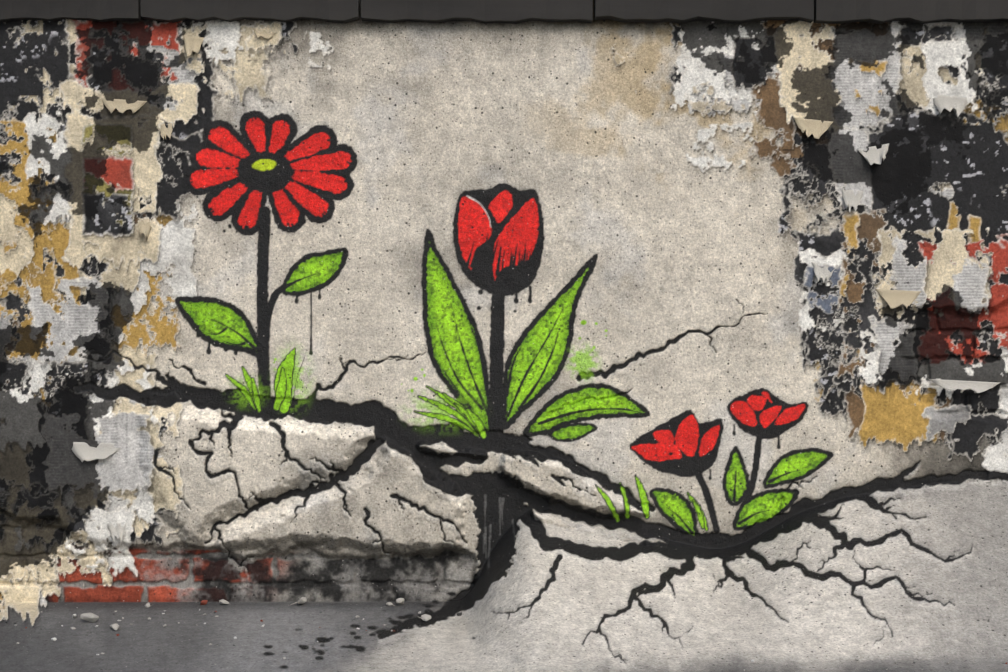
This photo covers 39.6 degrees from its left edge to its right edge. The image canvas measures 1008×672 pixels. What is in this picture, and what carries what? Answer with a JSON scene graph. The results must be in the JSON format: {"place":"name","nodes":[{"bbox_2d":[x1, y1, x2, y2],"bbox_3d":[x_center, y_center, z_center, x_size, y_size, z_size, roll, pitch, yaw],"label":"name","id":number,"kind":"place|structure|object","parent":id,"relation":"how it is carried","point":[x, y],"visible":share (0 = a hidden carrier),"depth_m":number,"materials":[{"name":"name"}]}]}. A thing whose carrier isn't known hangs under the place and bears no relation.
{"place":"outdoors","nodes":[
{"label":"outdoors","id":0,"kind":"place"},
{"label":"ground","id":1,"kind":"structure","parent":0,"visible":0},
{"bbox_2d":[0,0,1007,671],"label":"wall","id":2,"kind":"structure","parent":1,"relation":"on","point":[540,346],"depth_m":4.09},
{"bbox_2d":[80,613,98,622],"bbox_3d":[-1.129,0.769,3.821,0.048,0.027,0.039,-1,-9,14],"label":"debris","id":3,"kind":"object","parent":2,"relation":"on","point":[91,617],"visible":1,"depth_m":3.81,"materials":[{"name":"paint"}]},
{"bbox_2d":[110,623,118,629],"bbox_3d":[-1.035,0.772,3.723,0.022,0.016,0.048,19,-4,-30],"label":"debris","id":4,"kind":"object","parent":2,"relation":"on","point":[115,626],"visible":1,"depth_m":3.71,"materials":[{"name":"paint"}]},
{"bbox_2d":[200,600,207,604],"bbox_3d":[-0.872,0.773,4.059,0.026,0.014,0.018,-12,-7,0],"label":"debris","id":5,"kind":"object","parent":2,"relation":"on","point":[203,602],"visible":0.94,"depth_m":4.06,"materials":[{"name":"brick"}]},
{"bbox_2d":[219,599,229,603],"bbox_3d":[-0.809,0.770,4.062,0.028,0.020,0.029,0,0,31],"label":"debris","id":6,"kind":"object","parent":2,"relation":"on","point":[222,601],"visible":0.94,"depth_m":4.06,"materials":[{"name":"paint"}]},
{"bbox_2d":[288,597,306,605],"bbox_3d":[-0.574,0.767,4.096,0.042,0.024,0.146,0,0,27],"label":"debris","id":7,"kind":"object","parent":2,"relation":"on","point":[302,600],"visible":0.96,"depth_m":4.05,"materials":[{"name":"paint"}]},
{"bbox_2d":[396,598,403,604],"bbox_3d":[-0.301,0.771,4.063,0.024,0.023,0.028,0,0,10],"label":"debris","id":8,"kind":"object","parent":2,"relation":"on","point":[399,601],"visible":1,"depth_m":4.06,"materials":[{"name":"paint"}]},
{"bbox_2d":[417,614,431,620],"bbox_3d":[-0.215,0.772,3.829,0.031,0.019,0.037,0,0,40],"label":"debris","id":9,"kind":"object","parent":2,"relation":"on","point":[425,617],"visible":0.98,"depth_m":3.82,"materials":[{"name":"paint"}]},
{"bbox_2d":[0,0,1007,24],"bbox_3d":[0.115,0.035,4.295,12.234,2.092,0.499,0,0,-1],"label":"coping","id":10,"kind":"object","parent":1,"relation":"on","point":[918,12],"visible":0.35,"depth_m":4.06,"materials":[{"name":"concrete"}]},
{"bbox_2d":[72,442,120,461],"bbox_3d":[-1.187,0.337,4.064,0.175,0.059,0.027,0,0,-1],"label":"peeling paper flap","id":11,"kind":"object","parent":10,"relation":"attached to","point":[82,451],"visible":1,"depth_m":4.07,"materials":[{"name":"white paper"}]},
{"bbox_2d":[107,523,125,543],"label":"peeling paper flap","id":12,"kind":"object","parent":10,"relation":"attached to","point":[118,531],"visible":0.96,"depth_m":4.07,"materials":[{"name":"white paper"}]},
{"bbox_2d":[101,98,146,112],"bbox_3d":[-1.106,-0.668,4.066,0.134,0.050,0.025,0,0,-1],"label":"peeling paper flap","id":13,"kind":"object","parent":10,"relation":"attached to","point":[121,105],"visible":0.98,"depth_m":4.07,"materials":[{"name":"beige paper"}]},
{"bbox_2d":[138,218,151,240],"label":"peeling paper flap","id":14,"kind":"object","parent":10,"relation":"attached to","point":[145,229],"visible":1,"depth_m":4.07,"materials":[{"name":"beige paper"}]},
{"bbox_2d":[157,123,172,139],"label":"peeling paper flap","id":15,"kind":"object","parent":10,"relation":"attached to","point":[164,130],"visible":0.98,"depth_m":4.07,"materials":[{"name":"beige paper"}]},
{"bbox_2d":[183,36,203,57],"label":"peeling paper flap","id":16,"kind":"object","parent":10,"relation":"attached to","point":[191,43],"visible":1,"depth_m":4.07,"materials":[{"name":"beige paper"}]},
{"bbox_2d":[253,28,275,38],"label":"peeling paper flap","id":17,"kind":"object","parent":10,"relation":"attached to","point":[263,34],"visible":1,"depth_m":4.08,"materials":[{"name":"beige paper"}]},
{"bbox_2d":[794,117,832,138],"bbox_3d":[0.906,-0.606,4.087,0.116,0.067,0.032,0,0,-1],"label":"peeling paper flap","id":18,"kind":"object","parent":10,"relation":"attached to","point":[817,129],"visible":1,"depth_m":4.10,"materials":[{"name":"beige paper"}]},
{"bbox_2d":[812,262,837,282],"bbox_3d":[0.940,-0.185,4.086,0.079,0.063,0.035,0,0,-1],"label":"peeling paper flap","id":19,"kind":"object","parent":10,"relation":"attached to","point":[824,273],"visible":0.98,"depth_m":4.09,"materials":[{"name":"white paper"}]},
{"bbox_2d":[841,189,862,211],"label":"peeling paper flap","id":20,"kind":"object","parent":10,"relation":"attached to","point":[850,198],"visible":0.94,"depth_m":4.10,"materials":[{"name":"white paper"}]},
{"bbox_2d":[857,144,888,164],"bbox_3d":[1.081,-0.530,4.087,0.096,0.068,0.036,0,0,-1],"label":"peeling paper flap","id":21,"kind":"object","parent":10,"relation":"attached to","point":[873,155],"visible":1,"depth_m":4.10,"materials":[{"name":"white paper"}]},
{"bbox_2d":[875,289,920,308],"bbox_3d":[1.155,-0.109,4.089,0.137,0.058,0.034,0,0,-1],"label":"peeling paper flap","id":22,"kind":"object","parent":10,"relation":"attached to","point":[893,299],"visible":1,"depth_m":4.10,"materials":[{"name":"beige paper"}]},
{"bbox_2d":[933,95,967,116],"bbox_3d":[1.312,-0.673,4.092,0.119,0.072,0.032,0,0,-1],"label":"peeling paper flap","id":23,"kind":"object","parent":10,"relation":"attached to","point":[949,103],"visible":0.98,"depth_m":4.10,"materials":[{"name":"white paper"}]},
{"bbox_2d":[929,379,999,392],"bbox_3d":[1.351,0.146,4.097,0.213,0.042,0.023,0,0,-1],"label":"peeling paper flap","id":24,"kind":"object","parent":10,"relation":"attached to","point":[976,386],"visible":0.98,"depth_m":4.10,"materials":[{"name":"white paper"}]}
]}

